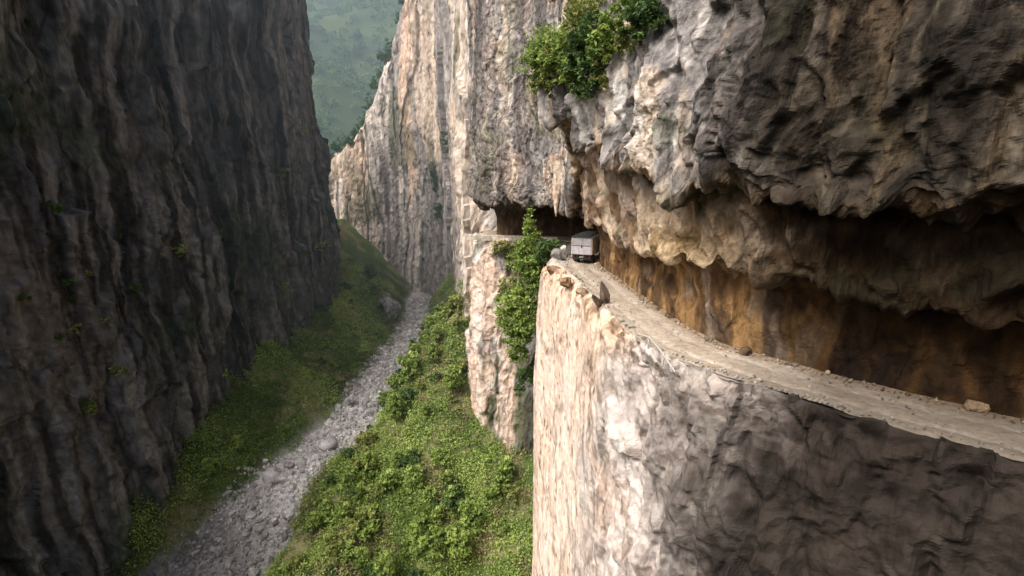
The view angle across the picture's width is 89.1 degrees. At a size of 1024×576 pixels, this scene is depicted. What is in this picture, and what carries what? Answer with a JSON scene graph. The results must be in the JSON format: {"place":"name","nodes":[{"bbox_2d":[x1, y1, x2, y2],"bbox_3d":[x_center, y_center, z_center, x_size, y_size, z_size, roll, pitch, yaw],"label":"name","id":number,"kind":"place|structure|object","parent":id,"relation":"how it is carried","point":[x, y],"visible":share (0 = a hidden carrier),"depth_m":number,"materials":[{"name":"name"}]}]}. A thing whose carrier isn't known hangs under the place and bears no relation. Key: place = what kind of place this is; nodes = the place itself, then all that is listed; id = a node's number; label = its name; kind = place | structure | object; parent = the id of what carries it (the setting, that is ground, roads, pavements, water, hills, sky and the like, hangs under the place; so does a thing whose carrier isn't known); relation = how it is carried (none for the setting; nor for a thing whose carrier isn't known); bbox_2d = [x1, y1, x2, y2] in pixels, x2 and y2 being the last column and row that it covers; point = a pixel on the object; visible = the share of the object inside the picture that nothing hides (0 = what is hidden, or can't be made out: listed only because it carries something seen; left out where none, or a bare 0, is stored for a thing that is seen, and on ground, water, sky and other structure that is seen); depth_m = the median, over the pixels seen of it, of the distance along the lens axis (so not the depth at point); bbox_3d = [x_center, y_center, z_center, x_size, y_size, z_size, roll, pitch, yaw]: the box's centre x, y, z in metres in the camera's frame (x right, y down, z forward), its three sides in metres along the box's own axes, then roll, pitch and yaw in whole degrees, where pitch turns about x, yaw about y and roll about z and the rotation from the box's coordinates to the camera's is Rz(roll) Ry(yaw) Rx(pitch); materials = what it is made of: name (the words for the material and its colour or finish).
{"place":"outdoors","nodes":[
{"label":"outdoors","id":0,"kind":"place"},
{"bbox_2d":[0,0,341,575],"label":"opposite cliff","id":1,"kind":"structure","parent":0,"point":[152,131],"depth_m":78.25,"materials":[{"name":"stone"}]},
{"bbox_2d":[47,199,64,214],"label":"shrub","id":2,"kind":"object","parent":1,"relation":"on","point":[58,209],"visible":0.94,"depth_m":67.32,"materials":[{"name":"green plant"}]},
{"bbox_2d":[108,364,129,376],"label":"shrub","id":3,"kind":"object","parent":1,"relation":"on","point":[113,368],"visible":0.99,"depth_m":75.04,"materials":[{"name":"green plant"}]},
{"bbox_2d":[125,218,561,575],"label":"gorge ground","id":4,"kind":"structure","parent":0,"point":[356,245],"depth_m":86.39,"materials":[{"name":"green plant"}]},
{"bbox_2d":[200,458,218,476],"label":"shrub","id":5,"kind":"object","parent":4,"relation":"on","point":[208,466],"visible":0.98,"depth_m":84.76,"materials":[{"name":"green plant"}]},
{"bbox_2d":[227,434,246,453],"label":"shrub","id":6,"kind":"object","parent":4,"relation":"on","point":[237,444],"visible":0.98,"depth_m":88.92,"materials":[{"name":"green plant"}]},
{"bbox_2d":[262,467,280,482],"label":"boulder","id":7,"kind":"object","parent":4,"relation":"on","point":[270,475],"visible":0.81,"depth_m":88.52,"materials":[{"name":"stone"}]},
{"bbox_2d":[271,562,291,575],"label":"shrub","id":8,"kind":"object","parent":4,"relation":"on","point":[282,568],"visible":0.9,"depth_m":72.67,"materials":[{"name":"green plant"}]},
{"bbox_2d":[282,509,295,520],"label":"boulder","id":9,"kind":"object","parent":4,"relation":"on","point":[287,514],"visible":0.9,"depth_m":83.25,"materials":[{"name":"stone"}]},
{"bbox_2d":[152,297,429,575],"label":"scree","id":10,"kind":"structure","parent":4,"relation":"on","point":[215,550],"depth_m":89.26,"materials":[{"name":"gravel"}]},
{"bbox_2d":[285,553,305,574],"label":"shrub","id":11,"kind":"object","parent":4,"relation":"on","point":[297,561],"visible":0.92,"depth_m":72.95,"materials":[{"name":"green plant"}]},
{"bbox_2d":[300,510,321,534],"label":"tree","id":12,"kind":"object","parent":4,"relation":"on","point":[314,523],"visible":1,"depth_m":76.83,"materials":[{"name":"green plant"}]},
{"bbox_2d":[315,498,331,514],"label":"shrub","id":13,"kind":"object","parent":4,"relation":"on","point":[322,506],"visible":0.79,"depth_m":80.53,"materials":[{"name":"green plant"}]},
{"bbox_2d":[119,253,533,575],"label":"undergrowth","id":14,"kind":"object","parent":4,"relation":"on","point":[318,551],"visible":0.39,"depth_m":86.56,"materials":[{"name":"green plant"}]},
{"bbox_2d":[319,436,337,450],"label":"boulder","id":15,"kind":"object","parent":4,"relation":"on","point":[331,442],"visible":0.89,"depth_m":95.97,"materials":[{"name":"stone"}]},
{"bbox_2d":[320,532,349,561],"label":"shrub","id":16,"kind":"object","parent":4,"relation":"on","point":[333,544],"visible":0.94,"depth_m":73.93,"materials":[{"name":"green plant"}]},
{"bbox_2d":[334,501,352,521],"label":"shrub","id":17,"kind":"object","parent":4,"relation":"on","point":[342,513],"visible":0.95,"depth_m":77.77,"materials":[{"name":"green plant"}]},
{"bbox_2d":[336,538,358,567],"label":"shrub","id":18,"kind":"object","parent":4,"relation":"on","point":[346,552],"visible":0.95,"depth_m":73.22,"materials":[{"name":"green plant"}]},
{"bbox_2d":[340,447,357,459],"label":"shrub","id":19,"kind":"object","parent":4,"relation":"on","point":[346,451],"visible":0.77,"depth_m":88.42,"materials":[{"name":"green plant"}]},
{"bbox_2d":[341,397,356,407],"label":"boulder","id":20,"kind":"object","parent":4,"relation":"on","point":[348,401],"visible":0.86,"depth_m":108.75,"materials":[{"name":"stone"}]},
{"bbox_2d":[339,464,372,492],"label":"shrub","id":21,"kind":"object","parent":4,"relation":"on","point":[359,480],"visible":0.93,"depth_m":81.32,"materials":[{"name":"green plant"}]},
{"bbox_2d":[340,502,375,538],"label":"shrub","id":22,"kind":"object","parent":4,"relation":"on","point":[351,533],"visible":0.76,"depth_m":75.70,"materials":[{"name":"green plant"}]},
{"bbox_2d":[345,446,377,478],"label":"shrub","id":23,"kind":"object","parent":4,"relation":"on","point":[356,461],"visible":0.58,"depth_m":82.45,"materials":[{"name":"green plant"}]},
{"bbox_2d":[355,344,367,359],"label":"shrub","id":24,"kind":"object","parent":4,"relation":"on","point":[360,350],"visible":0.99,"depth_m":123.36,"materials":[{"name":"green plant"}]},
{"bbox_2d":[353,546,371,568],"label":"tree","id":25,"kind":"object","parent":4,"relation":"on","point":[365,555],"visible":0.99,"depth_m":72.80,"materials":[{"name":"green plant"}]},
{"bbox_2d":[354,430,378,450],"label":"shrub","id":26,"kind":"object","parent":4,"relation":"on","point":[368,441],"visible":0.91,"depth_m":87.42,"materials":[{"name":"green plant"}]},
{"bbox_2d":[356,504,383,541],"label":"shrub","id":27,"kind":"object","parent":4,"relation":"on","point":[363,533],"visible":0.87,"depth_m":75.53,"materials":[{"name":"green plant"}]},
{"bbox_2d":[359,450,380,477],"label":"tree","id":28,"kind":"object","parent":4,"relation":"on","point":[365,458],"visible":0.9,"depth_m":81.87,"materials":[{"name":"green plant"}]},
{"bbox_2d":[364,264,377,279],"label":"tree","id":29,"kind":"object","parent":4,"relation":"on","point":[368,274],"visible":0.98,"depth_m":160.31,"materials":[{"name":"green plant"}]},
{"bbox_2d":[365,482,383,498],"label":"shrub","id":30,"kind":"object","parent":4,"relation":"on","point":[374,491],"visible":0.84,"depth_m":79.22,"materials":[{"name":"green plant"}]},
{"bbox_2d":[377,390,388,406],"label":"tree","id":31,"kind":"object","parent":4,"relation":"on","point":[383,394],"visible":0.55,"depth_m":98.69,"materials":[{"name":"green plant"}]},
{"bbox_2d":[371,548,395,575],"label":"tree","id":32,"kind":"object","parent":4,"relation":"on","point":[387,555],"visible":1,"depth_m":69.39,"materials":[{"name":"green plant"}]},
{"bbox_2d":[373,468,396,490],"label":"shrub","id":33,"kind":"object","parent":4,"relation":"on","point":[381,483],"visible":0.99,"depth_m":79.51,"materials":[{"name":"green plant"}]},
{"bbox_2d":[379,293,400,318],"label":"boulder","id":34,"kind":"object","parent":4,"relation":"on","point":[391,305],"visible":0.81,"depth_m":150.08,"materials":[{"name":"stone"}]},
{"bbox_2d":[385,392,405,423],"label":"tree","id":35,"kind":"object","parent":4,"relation":"on","point":[394,409],"visible":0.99,"depth_m":86.93,"materials":[{"name":"green plant"}]},
{"bbox_2d":[390,449,402,466],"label":"tree","id":36,"kind":"object","parent":4,"relation":"on","point":[394,454],"visible":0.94,"depth_m":82.25,"materials":[{"name":"green plant"}]},
{"bbox_2d":[385,372,408,388],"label":"shrub","id":37,"kind":"object","parent":4,"relation":"on","point":[394,379],"visible":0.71,"depth_m":93.89,"materials":[{"name":"green plant"}]},
{"bbox_2d":[398,387,417,404],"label":"shrub","id":38,"kind":"object","parent":4,"relation":"on","point":[409,390],"visible":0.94,"depth_m":89.00,"materials":[{"name":"green plant"}]},
{"bbox_2d":[396,350,419,375],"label":"shrub","id":39,"kind":"object","parent":4,"relation":"on","point":[401,359],"visible":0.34,"depth_m":91.97,"materials":[{"name":"green plant"}]},
{"bbox_2d":[396,448,420,467],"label":"shrub","id":40,"kind":"object","parent":4,"relation":"on","point":[403,461],"visible":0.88,"depth_m":82.20,"materials":[{"name":"green plant"}]},
{"bbox_2d":[399,354,421,385],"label":"tree","id":41,"kind":"object","parent":4,"relation":"on","point":[415,372],"visible":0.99,"depth_m":90.80,"materials":[{"name":"green plant"}]},
{"bbox_2d":[401,522,422,546],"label":"tree","id":42,"kind":"object","parent":4,"relation":"on","point":[415,527],"visible":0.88,"depth_m":73.91,"materials":[{"name":"green plant"}]},
{"bbox_2d":[403,567,424,575],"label":"shrub","id":43,"kind":"object","parent":4,"relation":"on","point":[411,571],"visible":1,"depth_m":71.30,"materials":[{"name":"green plant"}]},
{"bbox_2d":[404,463,424,491],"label":"shrub","id":44,"kind":"object","parent":4,"relation":"on","point":[410,477],"visible":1,"depth_m":79.83,"materials":[{"name":"green plant"}]},
{"bbox_2d":[408,527,429,559],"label":"shrub","id":45,"kind":"object","parent":4,"relation":"on","point":[415,546],"visible":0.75,"depth_m":73.52,"materials":[{"name":"green plant"}]},
{"bbox_2d":[410,507,430,524],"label":"shrub","id":46,"kind":"object","parent":4,"relation":"on","point":[417,518],"visible":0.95,"depth_m":76.56,"materials":[{"name":"green plant"}]},
{"bbox_2d":[418,485,436,501],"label":"shrub","id":47,"kind":"object","parent":4,"relation":"on","point":[424,493],"visible":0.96,"depth_m":79.03,"materials":[{"name":"green plant"}]},
{"bbox_2d":[422,315,436,328],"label":"tree","id":48,"kind":"object","parent":4,"relation":"on","point":[429,320],"visible":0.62,"depth_m":104.85,"materials":[{"name":"green plant"}]},
{"bbox_2d":[426,342,440,363],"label":"tree","id":49,"kind":"object","parent":4,"relation":"on","point":[431,346],"visible":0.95,"depth_m":90.27,"materials":[{"name":"green plant"}]},
{"bbox_2d":[428,506,442,523],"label":"shrub","id":50,"kind":"object","parent":4,"relation":"on","point":[433,514],"visible":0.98,"depth_m":76.71,"materials":[{"name":"green plant"}]},
{"bbox_2d":[417,521,454,558],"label":"shrub","id":51,"kind":"object","parent":4,"relation":"on","point":[434,544],"visible":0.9,"depth_m":73.29,"materials":[{"name":"green plant"}]},
{"bbox_2d":[429,324,442,342],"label":"tree","id":52,"kind":"object","parent":4,"relation":"on","point":[436,335],"visible":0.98,"depth_m":92.40,"materials":[{"name":"green plant"}]},
{"bbox_2d":[431,451,453,468],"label":"shrub","id":53,"kind":"object","parent":4,"relation":"on","point":[447,457],"visible":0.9,"depth_m":82.72,"materials":[{"name":"green plant"}]},
{"bbox_2d":[439,485,457,502],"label":"shrub","id":54,"kind":"object","parent":4,"relation":"on","point":[447,495],"visible":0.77,"depth_m":79.28,"materials":[{"name":"green plant"}]},
{"bbox_2d":[439,476,462,493],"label":"shrub","id":55,"kind":"object","parent":4,"relation":"on","point":[452,479],"visible":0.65,"depth_m":80.94,"materials":[{"name":"green plant"}]},
{"bbox_2d":[442,362,464,398],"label":"tree","id":56,"kind":"object","parent":4,"relation":"on","point":[454,375],"visible":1,"depth_m":88.02,"materials":[{"name":"green plant"}]},
{"bbox_2d":[439,490,469,513],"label":"shrub","id":57,"kind":"object","parent":4,"relation":"on","point":[449,502],"visible":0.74,"depth_m":78.79,"materials":[{"name":"green plant"}]},
{"bbox_2d":[441,520,469,564],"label":"shrub","id":58,"kind":"object","parent":4,"relation":"on","point":[452,530],"visible":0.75,"depth_m":74.02,"materials":[{"name":"green plant"}]},
{"bbox_2d":[449,313,465,329],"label":"shrub","id":59,"kind":"object","parent":4,"relation":"on","point":[456,320],"visible":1,"depth_m":94.76,"materials":[{"name":"green plant"}]},
{"bbox_2d":[447,291,470,314],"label":"shrub","id":60,"kind":"object","parent":4,"relation":"on","point":[450,302],"visible":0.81,"depth_m":97.19,"materials":[{"name":"green plant"}]},
{"bbox_2d":[450,528,472,563],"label":"tree","id":61,"kind":"object","parent":4,"relation":"on","point":[465,536],"visible":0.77,"depth_m":74.09,"materials":[{"name":"green plant"}]},
{"bbox_2d":[458,497,474,528],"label":"tree","id":62,"kind":"object","parent":4,"relation":"on","point":[464,511],"visible":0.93,"depth_m":77.31,"materials":[{"name":"green plant"}]},
{"bbox_2d":[460,502,492,533],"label":"shrub","id":63,"kind":"object","parent":4,"relation":"on","point":[475,523],"visible":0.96,"depth_m":77.33,"materials":[{"name":"green plant"}]},
{"bbox_2d":[482,474,508,501],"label":"shrub","id":64,"kind":"object","parent":4,"relation":"on","point":[492,490],"visible":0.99,"depth_m":80.56,"materials":[{"name":"green plant"}]},
{"bbox_2d":[492,455,514,478],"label":"shrub","id":65,"kind":"object","parent":4,"relation":"on","point":[506,461],"visible":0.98,"depth_m":81.53,"materials":[{"name":"green plant"}]},
{"bbox_2d":[504,483,520,502],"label":"shrub","id":66,"kind":"object","parent":4,"relation":"on","point":[513,490],"visible":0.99,"depth_m":80.71,"materials":[{"name":"green plant"}]},
{"bbox_2d":[306,0,404,153],"bbox_3d":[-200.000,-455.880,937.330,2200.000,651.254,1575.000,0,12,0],"label":"mountain","id":67,"kind":"structure","parent":0,"point":[346,114],"depth_m":461.60,"materials":[{"name":"soil"}]},
{"bbox_2d":[306,0,402,153],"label":"wood","id":68,"kind":"object","parent":67,"relation":"on","point":[341,9],"visible":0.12,"depth_m":460.25,"materials":[{"name":"green plant"}]},
{"bbox_2d":[328,0,496,320],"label":"cliff","id":69,"kind":"structure","parent":0,"point":[384,197],"depth_m":171.22,"materials":[{"name":"stone"}]},
{"bbox_2d":[329,137,342,154],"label":"tree","id":70,"kind":"object","parent":69,"relation":"on","point":[333,146],"visible":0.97,"depth_m":190.57,"materials":[{"name":"green plant"}]},
{"bbox_2d":[427,162,438,195],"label":"creeper","id":71,"kind":"object","parent":69,"relation":"attached to","point":[432,172],"visible":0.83,"depth_m":168.99,"materials":[{"name":"green plant"}]},
{"bbox_2d":[465,229,1023,575],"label":"cliff below road","id":72,"kind":"structure","parent":0,"point":[645,463],"depth_m":25.84,"materials":[{"name":"stone"}]},
{"bbox_2d":[491,240,516,257],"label":"shrub","id":73,"kind":"object","parent":72,"relation":"attached to","point":[502,246],"visible":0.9,"depth_m":79.59,"materials":[{"name":"green plant"}]},
{"bbox_2d":[495,275,520,298],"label":"shrub","id":74,"kind":"object","parent":72,"relation":"attached to","point":[502,287],"visible":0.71,"depth_m":79.85,"materials":[{"name":"green plant"}]},
{"bbox_2d":[465,234,558,242],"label":"parapet","id":75,"kind":"structure","parent":72,"relation":"on","point":[481,237],"depth_m":81.57,"materials":[{"name":"stone"}]},
{"bbox_2d":[492,285,537,363],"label":"tree","id":76,"kind":"object","parent":72,"relation":"attached to","point":[519,324],"visible":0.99,"depth_m":66.06,"materials":[{"name":"green plant"}]},
{"bbox_2d":[514,365,533,392],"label":"shrub","id":77,"kind":"object","parent":72,"relation":"attached to","point":[521,378],"visible":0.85,"depth_m":70.41,"materials":[{"name":"green plant"}]},
{"bbox_2d":[509,205,550,329],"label":"tree","id":78,"kind":"object","parent":72,"relation":"on","point":[525,252],"visible":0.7,"depth_m":65.24,"materials":[{"name":"green plant"}]},
{"bbox_2d":[533,237,561,266],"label":"shrub","id":79,"kind":"object","parent":72,"relation":"attached to","point":[541,250],"visible":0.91,"depth_m":62.38,"materials":[{"name":"green plant"}]},
{"bbox_2d":[550,248,563,260],"bbox_3d":[5.326,-3.737,61.103,1.720,1.935,1.435,5,13,21],"label":"boulder","id":80,"kind":"object","parent":72,"relation":"on","point":[557,253],"visible":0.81,"depth_m":60.53,"materials":[{"name":"stone"}]},
{"bbox_2d":[638,333,675,372],"bbox_3d":[7.913,3.487,28.438,0.248,0.971,5.735,-1,12,-5],"label":"fallen guard rail","id":81,"kind":"object","parent":72,"relation":"on","point":[659,349],"visible":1,"depth_m":27.85,"materials":[{"name":"white wood"}]},
{"bbox_2d":[467,0,1023,417],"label":"overhanging cliff","id":82,"kind":"structure","parent":0,"point":[835,187],"depth_m":22.05,"materials":[{"name":"stone"}]},
{"bbox_2d":[529,40,552,86],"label":"shrub","id":83,"kind":"object","parent":82,"relation":"attached to","point":[538,66],"visible":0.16,"depth_m":41.25,"materials":[{"name":"green plant"}]},
{"bbox_2d":[513,21,570,80],"bbox_3d":[2.932,-18.697,41.561,5.843,4.994,4.903,0,12,0],"label":"shrub","id":84,"kind":"object","parent":82,"relation":"attached to","point":[526,57],"visible":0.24,"depth_m":41.13,"materials":[{"name":"green plant"}]},
{"bbox_2d":[534,39,562,97],"bbox_3d":[3.215,-16.789,39.985,2.912,4.381,2.639,-5,13,-20],"label":"shrub","id":85,"kind":"object","parent":82,"relation":"attached to","point":[549,88],"visible":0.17,"depth_m":40.18,"materials":[{"name":"green plant"}]},
{"bbox_2d":[537,40,561,85],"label":"shrub","id":86,"kind":"object","parent":82,"relation":"attached to","point":[545,73],"visible":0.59,"depth_m":38.22,"materials":[{"name":"green plant"}]},
{"bbox_2d":[549,155,561,215],"bbox_3d":[5.700,-12.605,64.453,2.293,7.400,1.727,0,12,0],"label":"rock spike","id":87,"kind":"object","parent":82,"relation":"attached to","point":[556,163],"visible":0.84,"depth_m":63.68,"materials":[{"name":"stone"}]},
{"bbox_2d":[535,24,589,74],"bbox_3d":[4.037,-16.993,37.540,4.880,3.794,3.769,0,12,0],"label":"shrub","id":88,"kind":"object","parent":82,"relation":"attached to","point":[558,39],"visible":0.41,"depth_m":37.10,"materials":[{"name":"green plant"}]},
{"bbox_2d":[558,55,584,93],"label":"shrub","id":89,"kind":"object","parent":82,"relation":"attached to","point":[567,77],"visible":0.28,"depth_m":35.92,"materials":[{"name":"green plant"}]},
{"bbox_2d":[560,38,602,81],"bbox_3d":[4.684,-15.072,34.704,2.879,2.758,2.674,0,12,0],"label":"shrub","id":90,"kind":"object","parent":82,"relation":"attached to","point":[572,53],"visible":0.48,"depth_m":34.37,"materials":[{"name":"green plant"}]},
{"bbox_2d":[559,0,607,35],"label":"shrub","id":91,"kind":"object","parent":82,"relation":"attached to","point":[574,12],"visible":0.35,"depth_m":35.06,"materials":[{"name":"green plant"}]},
{"bbox_2d":[569,57,606,99],"bbox_3d":[4.985,-13.571,33.792,2.613,2.745,2.017,0,12,0],"label":"shrub","id":92,"kind":"object","parent":82,"relation":"attached to","point":[589,84],"visible":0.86,"depth_m":33.43,"materials":[{"name":"green plant"}]},
{"bbox_2d":[566,7,614,53],"bbox_3d":[5.509,-16.582,33.590,4.006,2.964,3.471,0,12,0],"label":"shrub","id":93,"kind":"object","parent":82,"relation":"attached to","point":[577,35],"visible":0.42,"depth_m":33.28,"materials":[{"name":"green plant"}]},
{"bbox_2d":[588,47,616,87],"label":"shrub","id":94,"kind":"object","parent":82,"relation":"attached to","point":[603,67],"visible":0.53,"depth_m":32.65,"materials":[{"name":"green plant"}]},
{"bbox_2d":[584,10,627,62],"bbox_3d":[5.778,-15.069,31.529,2.791,3.015,2.652,0,12,0],"label":"shrub","id":95,"kind":"object","parent":82,"relation":"attached to","point":[605,39],"visible":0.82,"depth_m":31.16,"materials":[{"name":"green plant"}]},
{"bbox_2d":[611,17,647,52],"bbox_3d":[6.801,-14.423,29.468,2.407,2.169,1.969,7,14,30],"label":"shrub","id":96,"kind":"object","parent":82,"relation":"attached to","point":[620,41],"visible":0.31,"depth_m":29.38,"materials":[{"name":"green plant"}]},
{"bbox_2d":[609,0,653,25],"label":"shrub","id":97,"kind":"object","parent":82,"relation":"attached to","point":[615,8],"visible":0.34,"depth_m":27.80,"materials":[{"name":"green plant"}]},
{"bbox_2d":[617,0,669,40],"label":"shrub","id":98,"kind":"object","parent":82,"relation":"attached to","point":[645,14],"visible":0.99,"depth_m":26.17,"materials":[{"name":"green plant"}]},
{"bbox_2d":[478,230,1023,461],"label":"road","id":99,"kind":"structure","parent":0,"point":[988,430],"depth_m":24.39,"materials":[{"name":"beige gravel"}]},
{"bbox_2d":[571,231,599,262],"bbox_3d":[8.927,-4.924,60.367,2.600,3.272,6.480,5,13,22],"label":"truck","id":100,"kind":"object","parent":99,"relation":"on","point":[585,245],"visible":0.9,"depth_m":57.68,"materials":[{"name":"grey paint"}]},
{"bbox_2d":[599,281,609,303],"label":"roadside slab","id":101,"kind":"structure","parent":99,"relation":"on","point":[604,293],"depth_m":39.40,"materials":[{"name":"stone"}]},
{"bbox_2d":[962,399,989,412],"bbox_3d":[19.286,4.956,21.690,0.839,0.686,0.721,5,13,23],"label":"fallen stone","id":102,"kind":"object","parent":99,"relation":"on","point":[976,406],"visible":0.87,"depth_m":21.40,"materials":[{"name":"stone"}]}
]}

